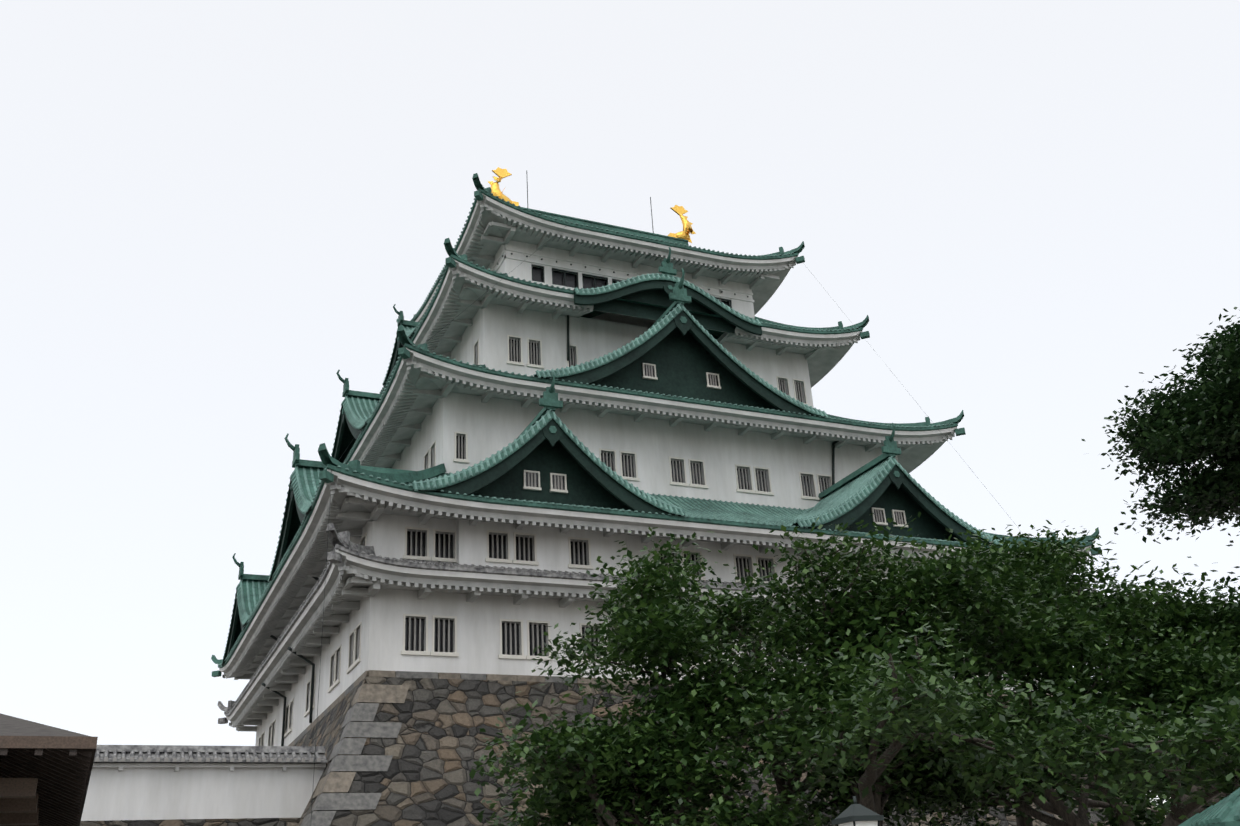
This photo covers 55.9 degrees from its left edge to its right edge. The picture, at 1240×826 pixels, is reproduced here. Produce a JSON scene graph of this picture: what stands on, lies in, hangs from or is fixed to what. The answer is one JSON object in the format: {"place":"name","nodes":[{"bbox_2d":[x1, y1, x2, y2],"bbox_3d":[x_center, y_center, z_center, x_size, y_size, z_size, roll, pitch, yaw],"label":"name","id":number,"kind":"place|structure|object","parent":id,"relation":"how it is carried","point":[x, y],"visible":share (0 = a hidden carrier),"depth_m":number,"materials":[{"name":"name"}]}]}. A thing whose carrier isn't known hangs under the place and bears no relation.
{"place":"outdoors","nodes":[
{"label":"outdoors","id":0,"kind":"place"},
{"bbox_2d":[81,745,326,820],"bbox_3d":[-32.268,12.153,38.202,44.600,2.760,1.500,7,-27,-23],"label":"wall","id":1,"kind":"structure","parent":0,"point":[150,782],"depth_m":44.88,"materials":[{"name":"white paint"}]},
{"bbox_2d":[0,0,1239,804],"label":"sky","id":2,"kind":"structure","parent":0,"point":[212,212],"materials":[{"name":"white"}]},
{"bbox_2d":[255,240,1040,745],"bbox_3d":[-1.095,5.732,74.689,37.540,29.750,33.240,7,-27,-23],"label":"keep walls","id":3,"kind":"structure","parent":0,"point":[399,630],"depth_m":60.85,"materials":[{"name":"white paint"}]},
{"bbox_2d":[262,226,1020,816],"bbox_3d":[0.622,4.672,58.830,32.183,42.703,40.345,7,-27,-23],"label":"keep downpipes","id":4,"kind":"object","parent":3,"relation":"attached to","point":[326,562],"visible":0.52,"depth_m":62.03,"materials":[{"name":"black metal"}]},
{"bbox_2d":[211,167,1100,731],"bbox_3d":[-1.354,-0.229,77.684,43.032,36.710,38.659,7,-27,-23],"label":"keep roofs","id":5,"kind":"structure","parent":3,"relation":"on","point":[675,363],"depth_m":61.86,"materials":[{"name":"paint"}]},
{"bbox_2d":[288,670,1165,825],"bbox_3d":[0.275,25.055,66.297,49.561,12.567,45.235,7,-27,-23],"label":"keep stone base","id":6,"kind":"object","parent":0,"point":[404,748],"visible":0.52,"depth_m":47.31,"materials":[{"name":"grey stone"}]},
{"label":"ground","id":7,"kind":"structure","parent":0,"visible":0},
{"bbox_2d":[0,713,97,825],"bbox_3d":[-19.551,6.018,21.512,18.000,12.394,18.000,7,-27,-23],"label":"roofed building","id":8,"kind":"structure","parent":7,"relation":"on","point":[45,772],"depth_m":19.15,"materials":[{"name":"brown wood"}]},
{"bbox_2d":[80,818,300,825],"bbox_3d":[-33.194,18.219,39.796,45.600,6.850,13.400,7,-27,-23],"label":"stone wall","id":9,"kind":"structure","parent":7,"relation":"on","point":[245,822],"depth_m":44.16,"materials":[{"name":"grey stone"}]},
{"bbox_2d":[469,691,836,825],"bbox_3d":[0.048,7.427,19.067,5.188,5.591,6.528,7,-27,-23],"label":"cherry tree","id":10,"kind":"object","parent":7,"relation":"on","point":[586,770],"visible":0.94,"depth_m":18.98,"materials":[{"name":"green plant"}]},
{"bbox_2d":[528,511,1047,825],"bbox_3d":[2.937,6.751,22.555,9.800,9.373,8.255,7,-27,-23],"label":"cherry tree","id":11,"kind":"object","parent":7,"relation":"on","point":[663,633],"visible":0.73,"depth_m":21.62,"materials":[{"name":"green plant"}]},
{"bbox_2d":[831,796,883,825],"bbox_3d":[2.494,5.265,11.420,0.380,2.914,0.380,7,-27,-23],"label":"park lamp","id":12,"kind":"object","parent":7,"relation":"on","point":[855,814],"visible":1,"depth_m":11.83,"materials":[{"name":"grey metal"}]},
{"bbox_2d":[693,605,1098,825],"bbox_3d":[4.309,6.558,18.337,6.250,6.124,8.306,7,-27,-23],"label":"cherry tree","id":13,"kind":"object","parent":7,"relation":"on","point":[897,715],"visible":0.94,"depth_m":17.33,"materials":[{"name":"green plant"}]},
{"bbox_2d":[762,525,1239,825],"bbox_3d":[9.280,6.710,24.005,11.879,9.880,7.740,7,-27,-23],"label":"cherry tree","id":14,"kind":"object","parent":7,"relation":"on","point":[1178,668],"visible":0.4,"depth_m":22.39,"materials":[{"name":"green plant"}]},
{"bbox_2d":[805,644,1239,825],"bbox_3d":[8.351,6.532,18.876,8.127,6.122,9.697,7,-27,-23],"label":"cherry tree","id":15,"kind":"object","parent":7,"relation":"on","point":[1103,761],"visible":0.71,"depth_m":18.15,"materials":[{"name":"green plant"}]},
{"bbox_2d":[987,520,1239,816],"bbox_3d":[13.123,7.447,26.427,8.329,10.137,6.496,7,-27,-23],"label":"cherry tree","id":16,"kind":"object","parent":7,"relation":"on","point":[1209,616],"visible":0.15,"depth_m":26.34,"materials":[{"name":"green plant"}]},
{"bbox_2d":[1082,307,1239,545],"bbox_3d":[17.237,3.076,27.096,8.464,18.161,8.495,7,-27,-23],"label":"tall tree","id":17,"kind":"object","parent":7,"relation":"on","point":[1188,429],"visible":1,"depth_m":28.63,"materials":[{"name":"green plant"}]},
{"bbox_2d":[1178,788,1239,825],"bbox_3d":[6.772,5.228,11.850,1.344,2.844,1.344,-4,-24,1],"label":"roof","id":18,"kind":"structure","parent":7,"relation":"on","point":[1224,811],"depth_m":12.11,"materials":[{"name":"green metal"}]},
{"bbox_2d":[1208,572,1239,708],"bbox_3d":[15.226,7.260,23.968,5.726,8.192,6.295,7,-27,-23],"label":"cherry tree","id":19,"kind":"object","parent":7,"relation":"on","point":[1231,590],"visible":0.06,"depth_m":25.30,"materials":[{"name":"green plant"}]}
]}

